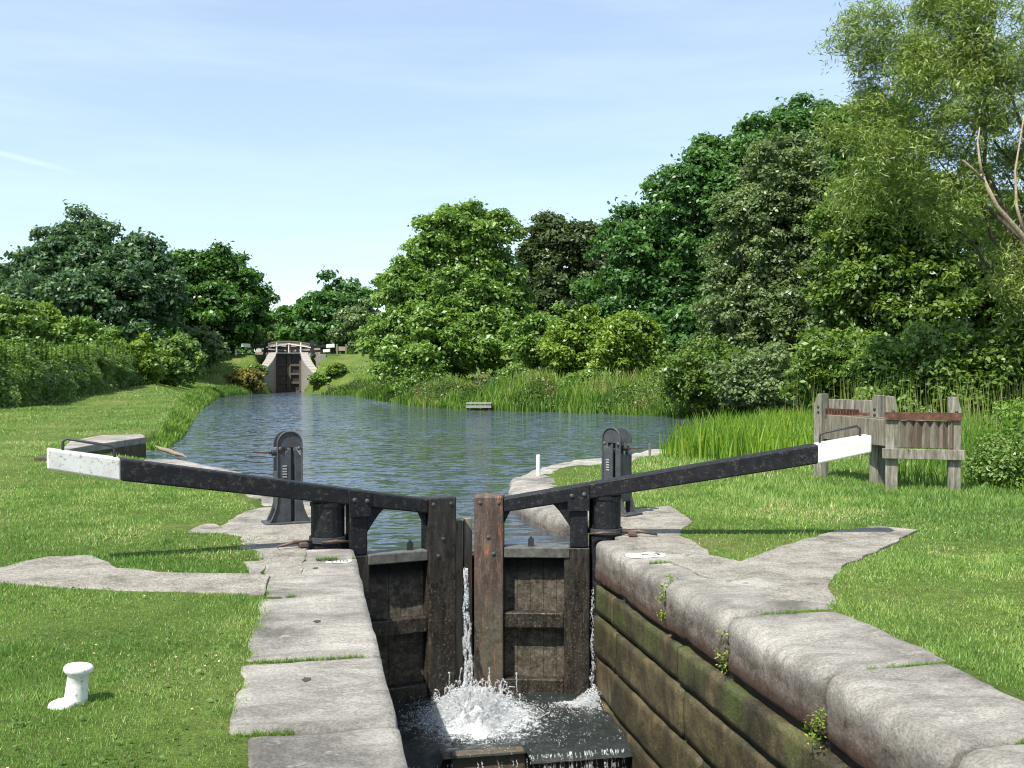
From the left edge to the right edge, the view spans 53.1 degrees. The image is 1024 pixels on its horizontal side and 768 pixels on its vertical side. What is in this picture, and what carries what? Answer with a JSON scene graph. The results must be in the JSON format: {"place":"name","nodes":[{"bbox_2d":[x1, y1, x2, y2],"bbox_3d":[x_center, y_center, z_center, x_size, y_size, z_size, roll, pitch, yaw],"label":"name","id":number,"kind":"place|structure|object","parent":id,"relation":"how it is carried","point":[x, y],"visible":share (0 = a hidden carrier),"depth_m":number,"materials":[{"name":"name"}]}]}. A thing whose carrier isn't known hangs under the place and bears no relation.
{"place":"outdoors","nodes":[
{"label":"outdoors","id":0,"kind":"place"},
{"bbox_2d":[0,555,269,596],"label":"path","id":1,"kind":"structure","parent":0,"point":[81,571],"depth_m":7.87,"materials":[{"name":"grey stone"}]},
{"bbox_2d":[189,524,220,532],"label":"paving","id":2,"kind":"structure","parent":0,"point":[206,528],"depth_m":10.43,"materials":[{"name":"grey stone"}]},
{"bbox_2d":[243,561,265,573],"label":"paving","id":3,"kind":"structure","parent":0,"point":[257,567],"depth_m":8.37,"materials":[{"name":"grey stone"}]},
{"bbox_2d":[214,502,310,537],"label":"paving","id":4,"kind":"structure","parent":0,"point":[239,525],"depth_m":10.44,"materials":[{"name":"grey stone"}]},
{"bbox_2d":[253,430,310,524],"bbox_3d":[-2.413,0.983,10.755,0.610,0.991,0.300,0,1,-25],"label":"paddle gear","id":5,"kind":"object","parent":4,"relation":"on","point":[287,464],"visible":0.87,"depth_m":10.70,"materials":[{"name":"paint"}]},
{"bbox_2d":[241,537,310,576],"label":"paving","id":6,"kind":"structure","parent":0,"point":[278,562],"depth_m":8.84,"materials":[{"name":"grey stone"}]},
{"bbox_2d":[146,392,737,556],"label":"pound water","id":7,"kind":"structure","parent":0,"point":[464,457],"depth_m":25.68,"materials":[{"name":"blue liquid"}]},
{"bbox_2d":[155,446,187,457],"bbox_3d":[-7.262,1.431,21.882,0.155,0.192,1.904,0,1,-36],"label":"fallen branch","id":8,"kind":"object","parent":7,"relation":"on","point":[170,451],"visible":1,"depth_m":21.80,"materials":[{"name":"brown wood"}]},
{"bbox_2d":[321,367,813,418],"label":"waterside plants","id":9,"kind":"object","parent":7,"relation":"on","point":[584,396],"visible":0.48,"depth_m":48.58,"materials":[{"name":"green plant"}]},
{"bbox_2d":[659,402,1023,462],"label":"reeds","id":10,"kind":"object","parent":7,"relation":"on","point":[759,432],"visible":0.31,"depth_m":19.19,"materials":[{"name":"green plant"}]},
{"bbox_2d":[0,354,1023,767],"bbox_3d":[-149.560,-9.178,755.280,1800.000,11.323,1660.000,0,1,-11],"label":"ground","id":11,"kind":"structure","parent":0,"point":[198,734],"depth_m":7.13,"materials":[{"name":"green plant"}]},
{"bbox_2d":[0,293,55,373],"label":"bush","id":12,"kind":"object","parent":11,"relation":"on","point":[31,323],"visible":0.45,"depth_m":59.32,"materials":[{"name":"green plant"}]},
{"bbox_2d":[11,300,70,337],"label":"bush","id":13,"kind":"object","parent":11,"relation":"on","point":[53,314],"visible":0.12,"depth_m":65.60,"materials":[{"name":"green plant"}]},
{"bbox_2d":[48,662,93,709],"bbox_3d":[-2.125,1.461,4.931,0.212,0.216,0.136,-1,1,-41],"label":"bollard","id":14,"kind":"object","parent":11,"relation":"on","point":[76,688],"visible":0.96,"depth_m":4.91,"materials":[{"name":"white metal"}]},
{"bbox_2d":[0,337,148,407],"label":"hedge","id":15,"kind":"object","parent":11,"relation":"on","point":[61,372],"visible":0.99,"depth_m":46.59,"materials":[{"name":"green plant"}]},
{"bbox_2d":[48,314,122,367],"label":"bush","id":16,"kind":"object","parent":11,"relation":"on","point":[83,328],"visible":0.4,"depth_m":61.18,"materials":[{"name":"green plant"}]},
{"bbox_2d":[34,434,145,461],"bbox_3d":[-8.139,1.744,20.018,1.139,1.240,4.740,0,1,-4],"label":"stone ledge","id":17,"kind":"object","parent":11,"relation":"on","point":[131,445],"visible":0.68,"depth_m":20.41,"materials":[{"name":"grey stone"}]},
{"bbox_2d":[0,199,192,364],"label":"broad tree","id":18,"kind":"object","parent":11,"relation":"on","point":[131,285],"visible":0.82,"depth_m":78.53,"materials":[{"name":"green plant"}]},
{"bbox_2d":[102,332,167,384],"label":"bush","id":19,"kind":"object","parent":11,"relation":"on","point":[148,365],"visible":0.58,"depth_m":61.55,"materials":[{"name":"green plant"}]},
{"bbox_2d":[150,343,193,386],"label":"bush","id":20,"kind":"object","parent":11,"relation":"on","point":[172,360],"visible":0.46,"depth_m":65.67,"materials":[{"name":"green plant"}]},
{"bbox_2d":[154,331,207,387],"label":"bush","id":21,"kind":"object","parent":11,"relation":"on","point":[195,360],"visible":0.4,"depth_m":71.44,"materials":[{"name":"green plant"}]},
{"bbox_2d":[146,383,251,449],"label":"bank grass","id":22,"kind":"structure","parent":11,"relation":"on","point":[181,417],"depth_m":40.06,"materials":[{"name":"green plant"}]},
{"bbox_2d":[178,325,231,372],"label":"bush","id":23,"kind":"object","parent":11,"relation":"on","point":[216,351],"visible":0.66,"depth_m":83.29,"materials":[{"name":"green plant"}]},
{"bbox_2d":[157,239,285,353],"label":"round tree","id":24,"kind":"object","parent":11,"relation":"on","point":[231,300],"visible":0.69,"depth_m":92.92,"materials":[{"name":"green plant"}]},
{"bbox_2d":[223,367,266,393],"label":"yellow bush","id":25,"kind":"object","parent":11,"relation":"on","point":[252,378],"visible":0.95,"depth_m":83.71,"materials":[{"name":"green plant"}]},
{"bbox_2d":[247,363,269,375],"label":"bush","id":26,"kind":"object","parent":11,"relation":"on","point":[261,367],"depth_m":86.87,"materials":[{"name":"green plant"}]},
{"bbox_2d":[263,341,269,353],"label":"paddle gear","id":27,"kind":"object","parent":11,"relation":"on","point":[266,349],"visible":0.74,"depth_m":95.47,"materials":[{"name":"metal"}]},
{"bbox_2d":[259,307,280,341],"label":"tree","id":28,"kind":"object","parent":11,"relation":"on","point":[269,334],"visible":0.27,"depth_m":163.08,"materials":[{"name":"green plant"}]},
{"bbox_2d":[145,459,407,767],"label":"lock wall","id":29,"kind":"structure","parent":11,"relation":"on","point":[337,713],"depth_m":5.31,"materials":[{"name":"stone"}]},
{"bbox_2d":[47,437,455,702],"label":"lock gate","id":30,"kind":"structure","parent":29,"relation":"attached to","point":[410,593],"depth_m":9.69,"materials":[{"name":"black paint"}]},
{"bbox_2d":[325,560,351,562],"bbox_3d":[-1.467,1.501,8.651,0.223,0.014,0.130,0,1,-11],"label":"number patch","id":31,"kind":"object","parent":29,"relation":"on","point":[343,561],"visible":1,"depth_m":8.65,"materials":[{"name":"white paint"}]},
{"bbox_2d":[273,304,298,340],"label":"tree","id":32,"kind":"object","parent":11,"relation":"on","point":[284,313],"visible":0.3,"depth_m":148.49,"materials":[{"name":"green plant"}]},
{"bbox_2d":[255,341,319,353],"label":"footbridge","id":33,"kind":"object","parent":11,"relation":"on","point":[290,342],"visible":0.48,"depth_m":119.18,"materials":[{"name":"wood"}]},
{"bbox_2d":[262,352,327,392],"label":"lock","id":34,"kind":"object","parent":11,"relation":"on","point":[308,367],"visible":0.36,"depth_m":90.27,"materials":[{"name":"stone"}]},
{"bbox_2d":[241,342,288,391],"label":"lock gate","id":35,"kind":"structure","parent":34,"relation":"attached to","point":[282,372],"depth_m":93.22,"materials":[{"name":"black paint"}]},
{"bbox_2d":[254,349,292,353],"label":"lock gate","id":36,"kind":"structure","parent":34,"relation":"attached to","point":[262,350],"depth_m":113.70,"materials":[{"name":"black paint"}]},
{"bbox_2d":[293,349,329,353],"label":"lock gate","id":37,"kind":"structure","parent":34,"relation":"attached to","point":[323,350],"depth_m":114.53,"materials":[{"name":"black paint"}]},
{"bbox_2d":[289,343,334,391],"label":"lock gate","id":38,"kind":"structure","parent":34,"relation":"attached to","point":[294,372],"depth_m":93.38,"materials":[{"name":"black paint"}]},
{"bbox_2d":[310,340,316,354],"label":"paddle gear","id":39,"kind":"object","parent":34,"relation":"attached to","point":[312,342],"visible":0.87,"depth_m":95.47,"materials":[{"name":"metal"}]},
{"bbox_2d":[307,372,334,386],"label":"green bush","id":40,"kind":"object","parent":11,"relation":"on","point":[317,379],"visible":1,"depth_m":85.48,"materials":[{"name":"green plant"}]},
{"bbox_2d":[287,266,385,353],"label":"domed tree","id":41,"kind":"object","parent":11,"relation":"on","point":[314,316],"visible":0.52,"depth_m":137.78,"materials":[{"name":"green plant"}]},
{"bbox_2d":[324,362,348,374],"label":"bush","id":42,"kind":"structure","parent":11,"relation":"on","point":[335,368],"depth_m":85.57,"materials":[{"name":"green plant"}]},
{"bbox_2d":[336,344,346,353],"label":"plank rack","id":43,"kind":"object","parent":11,"relation":"on","point":[341,348],"visible":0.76,"depth_m":97.67,"materials":[{"name":"wood"}]},
{"bbox_2d":[325,298,386,353],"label":"grey bush","id":44,"kind":"object","parent":11,"relation":"on","point":[356,316],"visible":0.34,"depth_m":102.52,"materials":[{"name":"green plant"}]},
{"bbox_2d":[389,361,457,397],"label":"bank shrub","id":45,"kind":"object","parent":11,"relation":"on","point":[417,377],"visible":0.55,"depth_m":59.39,"materials":[{"name":"green plant"}]},
{"bbox_2d":[349,196,537,384],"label":"tall tree","id":46,"kind":"object","parent":11,"relation":"on","point":[466,297],"visible":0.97,"depth_m":63.08,"materials":[{"name":"green plant"}]},
{"bbox_2d":[466,402,491,409],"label":"fishing platform","id":47,"kind":"structure","parent":11,"relation":"on","point":[468,406],"depth_m":48.33,"materials":[{"name":"grey wood"}]},
{"bbox_2d":[97,321,878,354],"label":"woodland","id":48,"kind":"object","parent":11,"relation":"on","point":[251,351],"depth_m":199.78,"materials":[{"name":"green plant"}]},
{"bbox_2d":[2,472,1023,767],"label":"clover","id":49,"kind":"object","parent":11,"relation":"on","point":[230,642],"visible":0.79,"depth_m":6.26,"materials":[{"name":"green plant"}]},
{"bbox_2d":[496,360,538,380],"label":"bank shrub","id":50,"kind":"object","parent":11,"relation":"on","point":[510,369],"visible":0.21,"depth_m":54.17,"materials":[{"name":"green plant"}]},
{"bbox_2d":[499,300,566,373],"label":"lime bush","id":51,"kind":"object","parent":11,"relation":"on","point":[526,336],"visible":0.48,"depth_m":59.01,"materials":[{"name":"green plant"}]},
{"bbox_2d":[440,669,627,767],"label":"sill","id":52,"kind":"structure","parent":11,"relation":"on","point":[522,760],"depth_m":8.41,"materials":[{"name":"black wood"}]},
{"bbox_2d":[456,517,471,691],"bbox_3d":[-0.483,2.201,10.110,0.170,1.760,0.110,0,1,-11],"label":"mitre strip","id":53,"kind":"object","parent":52,"relation":"on","point":[463,543],"visible":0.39,"depth_m":10.06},
{"bbox_2d":[393,691,631,767],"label":"water surface","id":54,"kind":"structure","parent":52,"relation":"on","point":[428,751],"depth_m":8.79,"materials":[{"name":"grey liquid"}]},
{"bbox_2d":[462,568,473,685],"bbox_3d":[-0.428,2.399,9.784,0.117,1.239,0.315,0,1,-11],"label":"leak","id":55,"kind":"object","parent":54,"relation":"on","point":[467,633],"visible":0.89,"depth_m":9.81,"materials":[{"name":"white liquid"}]},
{"bbox_2d":[433,688,524,738],"bbox_3d":[-0.368,2.883,9.197,0.860,0.277,0.866,0,1,17],"label":"water splash","id":56,"kind":"object","parent":54,"relation":"on","point":[481,736],"visible":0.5,"depth_m":8.98,"materials":[{"name":"white liquid"}]},
{"bbox_2d":[395,667,621,757],"bbox_3d":[-0.075,2.845,9.230,2.238,0.368,1.959,0,1,5],"label":"splash","id":57,"kind":"object","parent":54,"relation":"on","point":[464,693],"visible":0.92,"depth_m":9.17,"materials":[{"name":"white liquid"}]},
{"bbox_2d":[510,209,609,334],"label":"bronze tree","id":58,"kind":"object","parent":11,"relation":"on","point":[553,245],"visible":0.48,"depth_m":79.93,"materials":[{"name":"green plant"}]},
{"bbox_2d":[535,303,613,379],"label":"lime bush","id":59,"kind":"object","parent":11,"relation":"on","point":[561,348],"visible":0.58,"depth_m":55.86,"materials":[{"name":"green plant"}]},
{"bbox_2d":[554,365,615,386],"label":"bank shrub","id":60,"kind":"object","parent":11,"relation":"on","point":[585,372],"visible":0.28,"depth_m":49.26,"materials":[{"name":"green plant"}]},
{"bbox_2d":[583,307,669,379],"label":"lime bush","id":61,"kind":"object","parent":11,"relation":"on","point":[626,341],"visible":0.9,"depth_m":53.00,"materials":[{"name":"green plant"}]},
{"bbox_2d":[232,549,1023,744],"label":"joint grass","id":62,"kind":"structure","parent":11,"relation":"on","point":[287,732],"depth_m":5.68,"materials":[{"name":"green plant"}]},
{"bbox_2d":[646,365,710,386],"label":"bank shrub","id":63,"kind":"object","parent":11,"relation":"on","point":[705,372],"visible":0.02,"depth_m":45.41,"materials":[{"name":"green plant"}]},
{"bbox_2d":[569,91,842,367],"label":"tree","id":64,"kind":"object","parent":11,"relation":"on","point":[659,266],"visible":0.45,"depth_m":59.89,"materials":[{"name":"green plant"}]},
{"bbox_2d":[644,333,772,418],"bbox_3d":[7.855,0.098,40.202,5.203,4.142,4.143,0,1,-11],"label":"undergrowth bush","id":65,"kind":"object","parent":11,"relation":"on","point":[684,376],"visible":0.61,"depth_m":39.35,"materials":[{"name":"green plant"}]},
{"bbox_2d":[698,336,813,413],"bbox_3d":[9.497,0.417,37.011,4.961,4.250,4.191,0,1,29],"label":"undergrowth bush","id":66,"kind":"object","parent":11,"relation":"on","point":[751,379],"visible":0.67,"depth_m":36.23,"materials":[{"name":"green plant"}]},
{"bbox_2d":[679,122,840,373],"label":"thorn tree","id":67,"kind":"object","parent":11,"relation":"on","point":[761,300],"visible":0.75,"depth_m":44.52,"materials":[{"name":"green plant"}]},
{"bbox_2d":[508,449,1023,767],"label":"lock wall","id":68,"kind":"structure","parent":11,"relation":"on","point":[671,696],"depth_m":6.42,"materials":[{"name":"stone"}]},
{"bbox_2d":[536,455,539,475],"bbox_3d":[0.408,1.279,15.906,0.068,0.367,0.068,0,1,-11],"label":"mooring post","id":69,"kind":"object","parent":68,"relation":"on","point":[537,465],"visible":0.85,"depth_m":15.88,"materials":[{"name":"white paint"}]},
{"bbox_2d":[589,589,595,685],"bbox_3d":[0.763,2.473,9.735,0.060,1.086,0.065,-1,1,-38],"label":"leak","id":70,"kind":"object","parent":68,"relation":"attached to","point":[592,663],"visible":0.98,"depth_m":9.73,"materials":[{"name":"white liquid"}]},
{"bbox_2d":[626,552,665,557],"bbox_3d":[1.165,1.521,8.953,0.343,0.073,0.210,0,1,-11],"label":"number patch","id":71,"kind":"object","parent":68,"relation":"on","point":[642,555],"visible":0.98,"depth_m":8.93,"materials":[{"name":"white paint"}]},
{"bbox_2d":[655,574,677,620],"bbox_3d":[1.181,1.633,7.829,0.171,0.391,0.133,0,1,-11],"label":"weed","id":72,"kind":"object","parent":68,"relation":"attached to","point":[669,581],"visible":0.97,"depth_m":7.82,"materials":[{"name":"green plant"}]},
{"bbox_2d":[474,425,870,696],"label":"lock gate","id":73,"kind":"structure","parent":68,"relation":"attached to","point":[512,618],"depth_m":9.91,"materials":[{"name":"black paint"}]},
{"bbox_2d":[713,626,728,673],"bbox_3d":[1.381,1.748,6.708,0.125,0.314,0.121,0,1,-11],"label":"weed","id":74,"kind":"object","parent":68,"relation":"on","point":[719,656],"visible":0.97,"depth_m":6.71,"materials":[{"name":"green plant"}]},
{"bbox_2d":[801,707,826,747],"bbox_3d":[1.611,1.815,5.421,0.151,0.238,0.152,-1,1,-39],"label":"weed","id":75,"kind":"object","parent":68,"relation":"attached to","point":[813,737],"visible":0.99,"depth_m":5.41,"materials":[{"name":"green plant"}]},
{"bbox_2d":[776,324,910,411],"bbox_3d":[10.070,-0.242,31.003,4.291,3.367,3.703,0,1,-11],"label":"undergrowth bush","id":76,"kind":"object","parent":11,"relation":"on","point":[830,350],"visible":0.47,"depth_m":30.32,"materials":[{"name":"green plant"}]},
{"bbox_2d":[814,394,884,484],"bbox_3d":[4.981,0.812,15.099,0.239,1.320,1.386,0,1,-27],"label":"plank rack","id":77,"kind":"object","parent":11,"relation":"on","point":[873,407],"visible":0.7,"depth_m":15.03,"materials":[{"name":"wood"}]},
{"bbox_2d":[823,414,904,447],"bbox_3d":[4.965,0.654,14.653,0.089,0.376,2.002,0,1,-14],"label":"stop plank","id":78,"kind":"object","parent":77,"relation":"on","point":[874,428],"visible":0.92,"depth_m":14.52,"materials":[{"name":"grey wood"}]},
{"bbox_2d":[836,414,921,447],"bbox_3d":[5.129,0.652,14.489,0.089,0.383,1.830,0,1,-18],"label":"stop plank","id":79,"kind":"object","parent":77,"relation":"on","point":[917,434],"visible":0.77,"depth_m":13.63,"materials":[{"name":"wood"}]},
{"bbox_2d":[864,417,912,447],"bbox_3d":[5.047,0.657,14.571,0.089,0.373,1.915,0,1,-16],"label":"stop plank","id":80,"kind":"object","parent":77,"relation":"on","point":[908,434],"visible":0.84,"depth_m":13.65,"materials":[{"name":"grey wood"}]},
{"bbox_2d":[855,415,938,448],"bbox_3d":[5.292,0.656,14.325,0.089,0.381,1.668,0,1,-23],"label":"stop plank","id":81,"kind":"object","parent":77,"relation":"on","point":[934,434],"visible":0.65,"depth_m":13.57,"materials":[{"name":"grey wood"}]},
{"bbox_2d":[922,421,929,447],"bbox_3d":[5.211,0.659,14.407,0.089,0.371,1.748,0,1,-21],"label":"stop plank","id":82,"kind":"object","parent":77,"relation":"on","point":[925,434],"visible":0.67,"depth_m":13.59,"materials":[{"name":"grey wood"}]},
{"bbox_2d":[928,420,946,448],"bbox_3d":[5.374,0.658,14.242,0.089,0.377,1.591,0,1,-26],"label":"stop plank","id":83,"kind":"object","parent":77,"relation":"on","point":[942,434],"visible":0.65,"depth_m":13.53,"materials":[{"name":"grey wood"}]},
{"bbox_2d":[808,94,926,178],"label":"dark tree","id":84,"kind":"object","parent":11,"relation":"on","point":[837,157],"visible":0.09,"depth_m":58.33,"materials":[{"name":"green plant"}]},
{"bbox_2d":[826,317,962,415],"bbox_3d":[11.399,-0.161,28.909,4.511,3.426,3.464,0,1,-11],"label":"undergrowth bush","id":85,"kind":"object","parent":11,"relation":"on","point":[885,360],"visible":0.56,"depth_m":28.35,"materials":[{"name":"green plant"}]},
{"bbox_2d":[786,142,1023,350],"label":"sycamore","id":86,"kind":"object","parent":11,"relation":"on","point":[890,283],"visible":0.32,"depth_m":34.59,"materials":[{"name":"green plant"}]},
{"bbox_2d":[802,0,1023,340],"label":"willow","id":87,"kind":"object","parent":11,"relation":"on","point":[975,68],"visible":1,"depth_m":25.54,"materials":[{"name":"green plant"}]},
{"bbox_2d":[882,396,964,492],"bbox_3d":[5.475,0.829,13.655,1.017,1.320,0.215,0,1,18],"label":"plank rack","id":88,"kind":"object","parent":11,"relation":"on","point":[892,453],"visible":0.82,"depth_m":13.58,"materials":[{"name":"wood"}]},
{"bbox_2d":[947,422,953,448],"bbox_3d":[5.455,0.662,14.160,0.089,0.371,1.518,0,1,-30],"label":"stop plank","id":89,"kind":"object","parent":88,"relation":"on","point":[951,444],"visible":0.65,"depth_m":13.49,"materials":[{"name":"grey wood"}]},
{"bbox_2d":[911,317,1023,416],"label":"undergrowth bush","id":90,"kind":"object","parent":11,"relation":"on","point":[961,344],"visible":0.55,"depth_m":27.05,"materials":[{"name":"green plant"}]},
{"bbox_2d":[961,428,1023,489],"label":"bramble","id":91,"kind":"object","parent":11,"relation":"on","point":[990,457],"visible":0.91,"depth_m":13.95,"materials":[{"name":"green plant"}]},
{"bbox_2d":[965,308,1023,410],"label":"undergrowth bush","id":92,"kind":"object","parent":11,"relation":"on","point":[1008,345],"visible":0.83,"depth_m":26.50,"materials":[{"name":"green plant"}]},
{"bbox_2d":[980,389,1023,485],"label":"nettle bush","id":93,"kind":"object","parent":11,"relation":"on","point":[1018,413],"visible":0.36,"depth_m":14.68,"materials":[{"name":"green plant"}]},
{"bbox_2d":[0,0,1023,353],"label":"sky","id":94,"kind":"structure","parent":0,"point":[308,136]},
{"bbox_2d":[437,749,624,767],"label":"waterfall","id":95,"kind":"structure","parent":0,"point":[570,753],"depth_m":8.50,"materials":[{"name":"white liquid"}]},
{"bbox_2d":[615,505,708,554],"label":"paving","id":96,"kind":"structure","parent":0,"point":[667,524],"depth_m":10.20,"materials":[{"name":"grey stone"}]},
{"bbox_2d":[602,427,642,516],"bbox_3d":[1.217,0.975,11.436,0.610,0.991,0.300,1,1,45],"label":"paddle gear","id":97,"kind":"object","parent":96,"relation":"on","point":[616,462],"visible":0.79,"depth_m":11.41,"materials":[{"name":"paint"}]},
{"bbox_2d":[669,526,916,604],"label":"path","id":98,"kind":"structure","parent":0,"point":[802,570],"depth_m":8.52,"materials":[{"name":"grey stone"}]},
{"bbox_2d":[898,406,1023,491],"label":"rough grass","id":99,"kind":"structure","parent":0,"point":[929,464],"depth_m":15.84,"materials":[{"name":"green plant"}]}
]}

